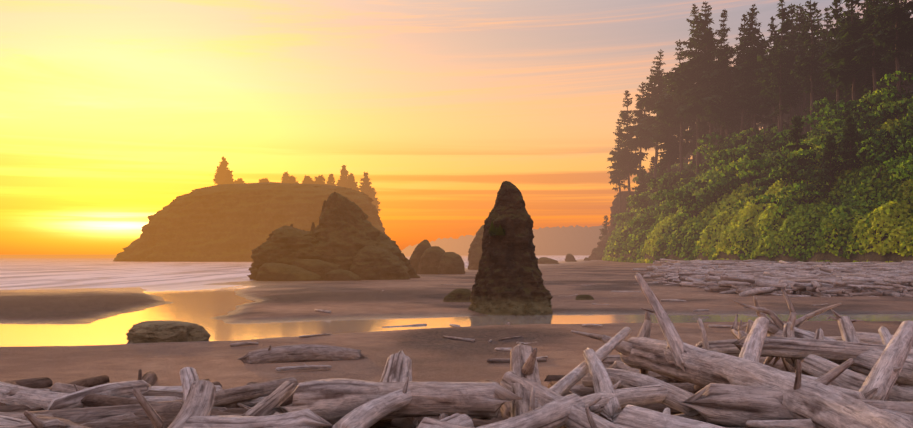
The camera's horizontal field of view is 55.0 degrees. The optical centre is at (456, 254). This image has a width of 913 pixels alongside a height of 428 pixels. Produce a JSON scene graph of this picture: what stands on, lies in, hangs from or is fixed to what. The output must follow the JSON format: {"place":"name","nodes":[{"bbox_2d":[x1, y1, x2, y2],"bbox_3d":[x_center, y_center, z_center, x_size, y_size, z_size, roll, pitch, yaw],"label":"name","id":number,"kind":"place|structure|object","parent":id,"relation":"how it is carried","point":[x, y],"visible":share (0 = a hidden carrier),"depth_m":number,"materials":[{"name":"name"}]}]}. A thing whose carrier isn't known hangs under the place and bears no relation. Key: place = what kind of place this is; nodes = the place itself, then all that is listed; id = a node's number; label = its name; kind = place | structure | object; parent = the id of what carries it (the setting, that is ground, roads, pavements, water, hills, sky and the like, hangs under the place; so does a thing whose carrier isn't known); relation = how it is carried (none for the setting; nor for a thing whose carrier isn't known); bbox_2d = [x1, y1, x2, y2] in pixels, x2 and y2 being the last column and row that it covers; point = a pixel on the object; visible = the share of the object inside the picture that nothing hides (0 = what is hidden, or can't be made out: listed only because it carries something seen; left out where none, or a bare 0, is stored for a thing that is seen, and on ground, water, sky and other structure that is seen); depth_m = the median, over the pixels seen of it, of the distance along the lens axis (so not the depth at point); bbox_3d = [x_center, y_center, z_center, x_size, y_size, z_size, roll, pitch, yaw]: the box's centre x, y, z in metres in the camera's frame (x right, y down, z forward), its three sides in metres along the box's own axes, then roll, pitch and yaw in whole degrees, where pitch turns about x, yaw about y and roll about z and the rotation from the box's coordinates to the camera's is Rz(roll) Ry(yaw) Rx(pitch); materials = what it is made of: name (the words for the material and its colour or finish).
{"place":"outdoors","nodes":[
{"label":"outdoors","id":0,"kind":"place"},
{"bbox_2d":[0,259,912,389],"bbox_3d":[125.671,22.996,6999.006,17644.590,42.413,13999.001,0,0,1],"label":"beach","id":1,"kind":"structure","parent":0,"point":[433,354],"depth_m":29.57,"materials":[{"name":"sand"}]},
{"bbox_2d":[0,415,30,425],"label":"driftwood log","id":2,"kind":"object","parent":1,"relation":"on","point":[6,421],"visible":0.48,"depth_m":10.53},
{"bbox_2d":[0,410,68,427],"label":"driftwood log","id":3,"kind":"object","parent":1,"relation":"on","point":[35,421],"visible":0.85,"depth_m":9.96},
{"bbox_2d":[0,381,180,409],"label":"driftwood log","id":4,"kind":"object","parent":1,"relation":"on","point":[30,398],"visible":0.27,"depth_m":12.69,"materials":[{"name":"wood"}]},
{"bbox_2d":[126,320,210,342],"bbox_3d":[-8.178,2.239,24.855,2.331,0.725,1.717,0,0,1],"label":"creek boulder","id":5,"kind":"object","parent":1,"relation":"on","point":[157,331],"visible":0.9,"depth_m":24.28,"materials":[{"name":"stone"}]},
{"bbox_2d":[149,385,222,391],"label":"driftwood log","id":6,"kind":"object","parent":1,"relation":"on","point":[174,388],"visible":0.17,"depth_m":14.20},
{"bbox_2d":[183,409,331,427],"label":"driftwood log","id":7,"kind":"object","parent":1,"relation":"on","point":[306,418],"visible":1,"depth_m":9.66,"materials":[{"name":"wood"}]},
{"bbox_2d":[247,225,324,279],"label":"sea stack","id":8,"kind":"object","parent":1,"relation":"on","point":[288,245],"visible":0.56,"depth_m":83.14,"materials":[{"name":"stone"}]},
{"bbox_2d":[256,263,324,280],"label":"rock","id":9,"kind":"object","parent":1,"relation":"on","point":[275,272],"visible":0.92,"depth_m":79.89,"materials":[{"name":"stone"}]},
{"bbox_2d":[275,363,331,370],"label":"driftwood log","id":10,"kind":"object","parent":1,"relation":"on","point":[306,367],"depth_m":17.44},
{"bbox_2d":[293,259,342,278],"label":"rock","id":11,"kind":"object","parent":1,"relation":"on","point":[321,268],"visible":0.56,"depth_m":81.05,"materials":[{"name":"stone"}]},
{"bbox_2d":[325,270,360,280],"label":"rock","id":12,"kind":"object","parent":1,"relation":"on","point":[339,275],"visible":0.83,"depth_m":79.21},
{"bbox_2d":[313,193,419,277],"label":"sea stack","id":13,"kind":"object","parent":1,"relation":"on","point":[344,233],"depth_m":84.39,"materials":[{"name":"stone"}]},
{"bbox_2d":[350,246,409,279],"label":"rock","id":14,"kind":"object","parent":1,"relation":"on","point":[373,263],"visible":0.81,"depth_m":81.74,"materials":[{"name":"stone"}]},
{"bbox_2d":[273,378,521,427],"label":"driftwood log","id":15,"kind":"object","parent":1,"relation":"on","point":[332,401],"visible":0.92,"depth_m":10.46,"materials":[{"name":"wood"}]},
{"bbox_2d":[409,239,430,272],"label":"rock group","id":16,"kind":"object","parent":1,"relation":"on","point":[419,250],"visible":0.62,"depth_m":107.02},
{"bbox_2d":[417,246,444,273],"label":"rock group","id":17,"kind":"object","parent":1,"relation":"on","point":[431,256],"visible":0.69,"depth_m":104.58},
{"bbox_2d":[437,252,464,273],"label":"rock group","id":18,"kind":"object","parent":1,"relation":"on","point":[451,262],"visible":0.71,"depth_m":103.61},
{"bbox_2d":[436,413,473,426],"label":"driftwood log","id":19,"kind":"object","parent":1,"relation":"on","point":[462,419],"visible":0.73,"depth_m":9.58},
{"bbox_2d":[0,344,912,427],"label":"driftwood pile","id":20,"kind":"object","parent":1,"relation":"on","point":[97,408],"visible":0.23,"depth_m":12.47,"materials":[{"name":"wood"}]},
{"bbox_2d":[46,380,150,409],"bbox_3d":[-4.945,2.018,12.185,1.419,0.455,0.512,0,0,-29],"label":"driftwood log","id":21,"kind":"object","parent":20,"relation":"on","point":[124,389],"visible":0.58,"depth_m":12.03,"materials":[{"name":"wood"}]},
{"bbox_2d":[132,379,215,427],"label":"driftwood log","id":22,"kind":"object","parent":20,"relation":"on","point":[199,399],"visible":0.96,"depth_m":10.14,"materials":[{"name":"wood"}]},
{"bbox_2d":[179,367,198,400],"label":"driftwood log","id":23,"kind":"object","parent":22,"relation":"on","point":[188,376],"visible":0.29,"depth_m":10.94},
{"bbox_2d":[240,396,266,406],"bbox_3d":[-2.888,2.241,12.923,2.856,0.340,0.256,0,0,-5],"label":"driftwood","id":24,"kind":"object","parent":20,"relation":"on","point":[252,403],"visible":0.04,"depth_m":12.79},
{"bbox_2d":[238,381,295,415],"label":"driftwood log","id":25,"kind":"object","parent":20,"relation":"on","point":[280,395],"visible":0.77,"depth_m":10.87,"materials":[{"name":"wood"}]},
{"bbox_2d":[332,377,411,427],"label":"driftwood log","id":26,"kind":"object","parent":20,"relation":"on","point":[369,414],"visible":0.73,"depth_m":10.10,"materials":[{"name":"wood"}]},
{"bbox_2d":[380,350,411,381],"bbox_3d":[-0.842,1.843,11.879,0.484,1.004,1.086,0,0,1],"label":"driftwood stump","id":27,"kind":"object","parent":20,"relation":"on","point":[398,367],"visible":0.48,"depth_m":11.94,"materials":[{"name":"wood"}]},
{"bbox_2d":[416,417,511,427],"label":"driftwood log","id":28,"kind":"object","parent":20,"relation":"on","point":[426,422],"visible":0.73,"depth_m":9.42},
{"bbox_2d":[510,342,541,416],"bbox_3d":[0.879,1.620,10.762,0.463,1.027,1.654,0,0,1],"label":"driftwood log","id":29,"kind":"object","parent":20,"relation":"on","point":[523,362],"visible":0.65,"depth_m":10.72,"materials":[{"name":"wood"}]},
{"bbox_2d":[549,327,630,396],"bbox_3d":[1.962,1.483,12.108,0.356,0.783,2.713,0,0,33],"label":"driftwood log","id":30,"kind":"object","parent":20,"relation":"on","point":[567,382],"visible":0.71,"depth_m":11.66,"materials":[{"name":"wood"}]},
{"bbox_2d":[585,406,597,427],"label":"driftwood log","id":31,"kind":"object","parent":20,"relation":"on","point":[591,421],"visible":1,"depth_m":9.40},
{"bbox_2d":[583,348,621,420],"bbox_3d":[1.890,1.658,11.254,0.338,0.777,1.482,0,0,-1],"label":"driftwood log","id":32,"kind":"object","parent":20,"relation":"on","point":[602,382],"visible":0.88,"depth_m":11.00,"materials":[{"name":"wood"}]},
{"bbox_2d":[580,384,667,413],"bbox_3d":[1.927,1.842,10.760,0.634,0.344,1.909,0,0,43],"label":"driftwood log","id":33,"kind":"object","parent":20,"relation":"on","point":[645,395],"visible":0.52,"depth_m":10.94,"materials":[{"name":"wood"}]},
{"bbox_2d":[581,368,698,415],"bbox_3d":[2.502,1.803,11.719,0.705,0.509,1.983,0,0,-38],"label":"driftwood log","id":34,"kind":"object","parent":20,"relation":"on","point":[674,397],"visible":0.54,"depth_m":11.38,"materials":[{"name":"wood"}]},
{"bbox_2d":[571,311,912,427],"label":"driftwood log","id":35,"kind":"object","parent":20,"relation":"on","point":[819,402],"visible":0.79,"depth_m":10.81,"materials":[{"name":"wood"}]},
{"bbox_2d":[635,272,684,370],"bbox_3d":[3.019,1.008,12.894,0.327,1.491,1.122,0,0,-39],"label":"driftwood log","id":36,"kind":"object","parent":35,"relation":"on","point":[674,341],"visible":0.88,"depth_m":12.82,"materials":[{"name":"wood"}]},
{"bbox_2d":[697,318,709,349],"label":"driftwood log","id":37,"kind":"object","parent":35,"relation":"on","point":[703,336],"visible":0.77,"depth_m":13.19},
{"bbox_2d":[664,342,865,398],"bbox_3d":[4.060,1.765,11.749,0.482,1.048,3.179,0,0,-37],"label":"driftwood","id":38,"kind":"object","parent":20,"relation":"on","point":[848,392],"visible":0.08,"depth_m":12.44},
{"bbox_2d":[679,359,912,427],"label":"driftwood log","id":39,"kind":"object","parent":20,"relation":"on","point":[734,406],"visible":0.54,"depth_m":10.56,"materials":[{"name":"wood"}]},
{"bbox_2d":[826,309,861,342],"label":"driftwood log","id":40,"kind":"object","parent":20,"relation":"on","point":[847,330],"visible":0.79,"depth_m":14.91,"materials":[{"name":"wood"}]},
{"bbox_2d":[801,354,912,401],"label":"driftwood log","id":41,"kind":"object","parent":20,"relation":"on","point":[815,365],"visible":0.38,"depth_m":12.51,"materials":[{"name":"wood"}]},
{"bbox_2d":[859,320,912,400],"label":"driftwood log","id":42,"kind":"object","parent":20,"relation":"on","point":[884,373],"visible":0.75,"depth_m":11.60,"materials":[{"name":"wood"}]},
{"bbox_2d":[864,388,912,422],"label":"driftwood log","id":43,"kind":"object","parent":20,"relation":"on","point":[872,393],"visible":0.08,"depth_m":10.14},
{"bbox_2d":[443,288,470,301],"bbox_3d":[0.247,2.200,43.241,1.933,1.072,1.560,0,0,1],"label":"rock","id":44,"kind":"object","parent":1,"relation":"on","point":[460,295],"visible":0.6,"depth_m":42.72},
{"bbox_2d":[468,225,483,269],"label":"sea stack","id":45,"kind":"object","parent":1,"relation":"on","point":[475,253],"visible":0.33,"depth_m":137.71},
{"bbox_2d":[468,181,552,314],"bbox_3d":[2.234,-0.155,36.602,3.709,5.835,3.151,0,0,1],"label":"sea stack","id":46,"kind":"object","parent":1,"relation":"on","point":[509,280],"visible":0.96,"depth_m":35.73,"materials":[{"name":"stone"}]},
{"bbox_2d":[489,221,504,235],"bbox_3d":[1.692,-1.123,35.734,0.763,0.769,1.717,0,0,1],"label":"plant","id":47,"kind":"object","parent":46,"relation":"on","point":[496,231],"depth_m":35.45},
{"bbox_2d":[475,386,584,427],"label":"driftwood log","id":48,"kind":"object","parent":1,"relation":"on","point":[554,414],"visible":0.83,"depth_m":9.82,"materials":[{"name":"wood"}]},
{"bbox_2d":[537,257,559,263],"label":"rock","id":49,"kind":"object","parent":1,"relation":"on","point":[543,260],"visible":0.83,"depth_m":223.14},
{"bbox_2d":[500,371,620,427],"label":"driftwood log","id":50,"kind":"object","parent":1,"relation":"on","point":[576,416],"visible":0.56,"depth_m":10.24,"materials":[{"name":"wood"}]},
{"bbox_2d":[229,261,900,362],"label":"driftwood","id":51,"kind":"object","parent":1,"relation":"on","point":[816,284],"visible":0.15,"depth_m":43.04,"materials":[{"name":"wood"}]},
{"bbox_2d":[575,294,594,299],"bbox_3d":[6.548,2.388,44.608,1.189,0.701,0.880,0,0,1],"label":"rock","id":52,"kind":"object","parent":1,"relation":"on","point":[584,297],"visible":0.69,"depth_m":44.32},
{"bbox_2d":[588,247,604,259],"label":"rock","id":53,"kind":"object","parent":1,"relation":"on","point":[597,253],"visible":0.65,"depth_m":376.25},
{"bbox_2d":[610,405,724,427],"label":"driftwood log","id":54,"kind":"object","parent":1,"relation":"on","point":[630,416],"visible":0.85,"depth_m":9.53,"materials":[{"name":"wood"}]},
{"bbox_2d":[739,317,768,361],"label":"driftwood log","id":55,"kind":"object","parent":1,"relation":"on","point":[752,347],"visible":0.46,"depth_m":12.36,"materials":[{"name":"wood"}]},
{"bbox_2d":[696,319,842,356],"bbox_3d":[5.434,1.418,14.886,3.060,0.687,0.500,0,0,-12],"label":"driftwood log","id":56,"kind":"object","parent":1,"relation":"on","point":[728,347],"visible":0.19,"depth_m":14.60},
{"bbox_2d":[730,313,912,385],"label":"driftwood log","id":57,"kind":"object","parent":1,"relation":"on","point":[803,348],"visible":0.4,"depth_m":13.68,"materials":[{"name":"wood"}]},
{"bbox_2d":[733,288,912,385],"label":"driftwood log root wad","id":58,"kind":"object","parent":1,"relation":"on","point":[864,363],"visible":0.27,"depth_m":14.76,"materials":[{"name":"wood"}]},
{"bbox_2d":[782,317,801,370],"bbox_3d":[5.471,1.443,14.375,0.276,0.850,0.595,0,0,1],"label":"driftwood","id":59,"kind":"object","parent":58,"relation":"on","point":[788,329],"visible":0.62,"depth_m":14.40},
{"bbox_2d":[814,328,823,339],"bbox_3d":[5.831,1.478,14.158,0.236,0.548,0.645,0,0,41],"label":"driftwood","id":60,"kind":"object","parent":58,"relation":"on","point":[819,334],"visible":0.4,"depth_m":14.25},
{"bbox_2d":[856,332,912,346],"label":"driftwood log","id":61,"kind":"object","parent":1,"relation":"on","point":[870,338],"visible":0.1,"depth_m":15.83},
{"bbox_2d":[878,326,891,344],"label":"driftwood log","id":62,"kind":"object","parent":1,"relation":"on","point":[885,335],"visible":0.23,"depth_m":14.59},
{"bbox_2d":[0,255,912,346],"bbox_3d":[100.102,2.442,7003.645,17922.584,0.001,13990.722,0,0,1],"label":"water","id":63,"kind":"structure","parent":0,"point":[187,292],"depth_m":35.64,"materials":[{"name":"liquid"}]},
{"bbox_2d":[113,182,390,261],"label":"island","id":64,"kind":"object","parent":63,"relation":"in","point":[228,223],"visible":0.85,"depth_m":293.86,"materials":[{"name":"stone"}]},
{"bbox_2d":[213,156,381,211],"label":"island trees","id":65,"kind":"object","parent":64,"relation":"on","point":[223,175],"visible":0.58,"depth_m":315.80,"materials":[{"name":"green plant"}]},
{"bbox_2d":[0,0,912,254],"label":"sky","id":66,"kind":"structure","parent":0,"point":[112,112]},
{"bbox_2d":[401,225,607,254],"bbox_3d":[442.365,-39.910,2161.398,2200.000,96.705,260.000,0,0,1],"label":"headland","id":67,"kind":"structure","parent":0,"point":[572,240],"depth_m":2126.49,"materials":[{"name":"grey"}]},
{"bbox_2d":[597,191,633,247],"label":"cliff","id":68,"kind":"structure","parent":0,"point":[611,227],"depth_m":384.30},
{"bbox_2d":[608,134,912,262],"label":"hillside","id":69,"kind":"structure","parent":0,"point":[872,256],"depth_m":139.41,"materials":[{"name":"plant"}]},
{"bbox_2d":[599,215,609,239],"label":"spruce","id":70,"kind":"object","parent":69,"relation":"on","point":[604,231],"visible":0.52,"depth_m":394.29,"materials":[{"name":"green plant"}]},
{"bbox_2d":[607,119,626,212],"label":"spruce","id":71,"kind":"object","parent":69,"relation":"on","point":[614,177],"visible":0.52,"depth_m":369.56,"materials":[{"name":"green plant"}]},
{"bbox_2d":[609,90,645,211],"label":"spruce","id":72,"kind":"object","parent":69,"relation":"on","point":[627,164],"visible":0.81,"depth_m":349.81,"materials":[{"name":"green plant"}]},
{"bbox_2d":[622,82,655,185],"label":"spruce","id":73,"kind":"object","parent":69,"relation":"on","point":[646,143],"visible":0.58,"depth_m":338.05,"materials":[{"name":"green plant"}]},
{"bbox_2d":[632,49,679,189],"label":"spruce","id":74,"kind":"object","parent":69,"relation":"on","point":[649,100],"visible":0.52,"depth_m":316.07,"materials":[{"name":"green plant"}]},
{"bbox_2d":[647,71,690,171],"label":"spruce","id":75,"kind":"object","parent":69,"relation":"on","point":[670,146],"visible":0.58,"depth_m":297.92,"materials":[{"name":"green plant"}]},
{"bbox_2d":[652,39,696,171],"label":"spruce","id":76,"kind":"object","parent":69,"relation":"on","point":[666,106],"visible":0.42,"depth_m":281.58,"materials":[{"name":"green plant"}]},
{"bbox_2d":[668,4,716,174],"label":"spruce","id":77,"kind":"object","parent":69,"relation":"on","point":[683,78],"visible":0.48,"depth_m":265.82,"materials":[{"name":"green plant"}]},
{"bbox_2d":[675,1,727,169],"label":"spruce","id":78,"kind":"object","parent":69,"relation":"on","point":[704,39],"visible":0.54,"depth_m":259.89,"materials":[{"name":"green plant"}]},
{"bbox_2d":[701,10,737,142],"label":"spruce","id":79,"kind":"object","parent":69,"relation":"on","point":[710,89],"visible":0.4,"depth_m":253.20,"materials":[{"name":"green plant"}]},
{"bbox_2d":[695,28,745,138],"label":"spruce","id":80,"kind":"object","parent":69,"relation":"on","point":[716,106],"visible":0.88,"depth_m":247.31,"materials":[{"name":"green plant"}]},
{"bbox_2d":[721,14,750,133],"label":"spruce","id":81,"kind":"object","parent":69,"relation":"on","point":[737,61],"visible":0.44,"depth_m":244.32,"materials":[{"name":"green plant"}]},
{"bbox_2d":[726,4,772,137],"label":"spruce","id":82,"kind":"object","parent":69,"relation":"on","point":[743,67],"visible":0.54,"depth_m":237.46,"materials":[{"name":"green plant"}]},
{"bbox_2d":[634,114,865,202],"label":"young spruce","id":83,"kind":"object","parent":69,"relation":"on","point":[829,168],"visible":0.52,"depth_m":148.65,"materials":[{"name":"green plant"}]},
{"bbox_2d":[732,32,771,135],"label":"spruce","id":84,"kind":"object","parent":69,"relation":"on","point":[751,107],"visible":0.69,"depth_m":234.99,"materials":[{"name":"green plant"}]},
{"bbox_2d":[602,113,912,263],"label":"bushes","id":85,"kind":"object","parent":69,"relation":"on","point":[845,212],"visible":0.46,"depth_m":154.49,"materials":[{"name":"green plant"}]},
{"bbox_2d":[611,71,912,226],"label":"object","id":86,"kind":"object","parent":69,"relation":"on","point":[740,155],"visible":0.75,"depth_m":172.66,"materials":[{"name":"green plant"}]},
{"bbox_2d":[751,16,782,128],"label":"spruce","id":87,"kind":"object","parent":69,"relation":"on","point":[757,85],"visible":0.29,"depth_m":230.79,"materials":[{"name":"green plant"}]},
{"bbox_2d":[753,0,798,132],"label":"spruce","id":88,"kind":"object","parent":69,"relation":"on","point":[785,27],"visible":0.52,"depth_m":222.92,"materials":[{"name":"green plant"}]},
{"bbox_2d":[670,111,905,217],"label":"slope deciduous trunks","id":89,"kind":"object","parent":69,"relation":"on","point":[807,181],"visible":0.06,"depth_m":161.40,"materials":[{"name":"brown plant"}]},
{"bbox_2d":[770,36,806,129],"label":"spruce","id":90,"kind":"object","parent":69,"relation":"on","point":[790,102],"visible":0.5,"depth_m":221.05,"materials":[{"name":"green plant"}]},
{"bbox_2d":[676,0,912,170],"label":"spruce forest","id":91,"kind":"object","parent":69,"relation":"on","point":[864,80],"visible":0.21,"depth_m":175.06,"materials":[{"name":"green plant"}]},
{"bbox_2d":[787,4,818,134],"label":"spruce","id":92,"kind":"object","parent":69,"relation":"on","point":[801,15],"visible":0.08,"depth_m":247.29,"materials":[{"name":"green plant"}]},
{"bbox_2d":[788,18,822,135],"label":"spruce","id":93,"kind":"object","parent":69,"relation":"on","point":[801,53],"visible":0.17,"depth_m":217.85,"materials":[{"name":"green plant"}]},
{"bbox_2d":[787,0,827,131],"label":"spruce","id":94,"kind":"object","parent":69,"relation":"on","point":[809,67],"visible":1,"depth_m":202.14,"materials":[{"name":"green plant"}]},
{"bbox_2d":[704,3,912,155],"bbox_3d":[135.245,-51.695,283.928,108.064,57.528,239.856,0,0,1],"label":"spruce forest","id":95,"kind":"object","parent":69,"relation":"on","point":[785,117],"visible":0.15,"depth_m":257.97,"materials":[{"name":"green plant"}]},
{"bbox_2d":[805,34,840,130],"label":"spruce","id":96,"kind":"object","parent":69,"relation":"on","point":[820,93],"visible":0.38,"depth_m":209.20,"materials":[{"name":"green plant"}]},
{"bbox_2d":[814,7,833,106],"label":"spruce","id":97,"kind":"object","parent":69,"relation":"on","point":[827,20],"visible":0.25,"depth_m":233.45,"materials":[{"name":"green plant"}]},
{"bbox_2d":[822,0,850,106],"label":"spruce","id":98,"kind":"object","parent":69,"relation":"on","point":[838,90],"visible":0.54,"depth_m":184.22,"materials":[{"name":"green plant"}]},
{"bbox_2d":[825,64,856,115],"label":"spruce","id":99,"kind":"object","parent":69,"relation":"on","point":[833,97],"visible":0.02,"depth_m":202.77,"materials":[{"name":"green plant"}]},
{"bbox_2d":[826,0,886,113],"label":"spruce","id":100,"kind":"object","parent":69,"relation":"on","point":[845,48],"visible":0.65,"depth_m":173.97,"materials":[{"name":"green plant"}]},
{"bbox_2d":[842,4,884,98],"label":"spruce","id":101,"kind":"object","parent":69,"relation":"on","point":[858,95],"visible":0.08,"depth_m":198.25,"materials":[{"name":"green plant"}]},
{"bbox_2d":[852,0,894,119],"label":"spruce","id":102,"kind":"object","parent":69,"relation":"on","point":[873,64],"visible":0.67,"depth_m":166.47,"materials":[{"name":"green plant"}]},
{"bbox_2d":[867,0,912,118],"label":"spruce","id":103,"kind":"object","parent":69,"relation":"on","point":[891,14],"visible":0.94,"depth_m":158.07,"materials":[{"name":"green plant"}]},
{"bbox_2d":[897,1,912,42],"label":"spruce","id":104,"kind":"object","parent":69,"relation":"on","point":[908,29],"visible":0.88,"depth_m":155.12,"materials":[{"name":"green plant"}]},
{"bbox_2d":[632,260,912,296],"bbox_3d":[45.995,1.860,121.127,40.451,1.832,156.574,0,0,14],"label":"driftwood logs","id":105,"kind":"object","parent":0,"point":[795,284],"depth_m":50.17,"materials":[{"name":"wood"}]},
{"bbox_2d":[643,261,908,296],"bbox_3d":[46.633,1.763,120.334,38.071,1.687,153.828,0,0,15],"label":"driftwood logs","id":106,"kind":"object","parent":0,"point":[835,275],"depth_m":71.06,"materials":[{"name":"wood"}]},
{"bbox_2d":[643,259,912,295],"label":"driftwood logs","id":107,"kind":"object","parent":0,"point":[734,286],"depth_m":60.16,"materials":[{"name":"wood"}]},
{"bbox_2d":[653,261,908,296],"bbox_3d":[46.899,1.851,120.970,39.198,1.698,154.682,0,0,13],"label":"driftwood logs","id":108,"kind":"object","parent":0,"point":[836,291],"depth_m":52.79,"materials":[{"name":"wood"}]},
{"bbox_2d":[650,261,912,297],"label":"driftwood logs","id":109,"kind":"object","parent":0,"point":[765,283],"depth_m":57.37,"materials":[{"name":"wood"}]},
{"bbox_2d":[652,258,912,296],"bbox_3d":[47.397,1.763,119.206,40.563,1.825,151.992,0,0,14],"label":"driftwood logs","id":110,"kind":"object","parent":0,"point":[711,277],"depth_m":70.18,"materials":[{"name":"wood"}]},
{"bbox_2d":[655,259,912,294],"bbox_3d":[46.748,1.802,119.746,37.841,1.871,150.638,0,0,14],"label":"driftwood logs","id":111,"kind":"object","parent":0,"point":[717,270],"depth_m":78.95,"materials":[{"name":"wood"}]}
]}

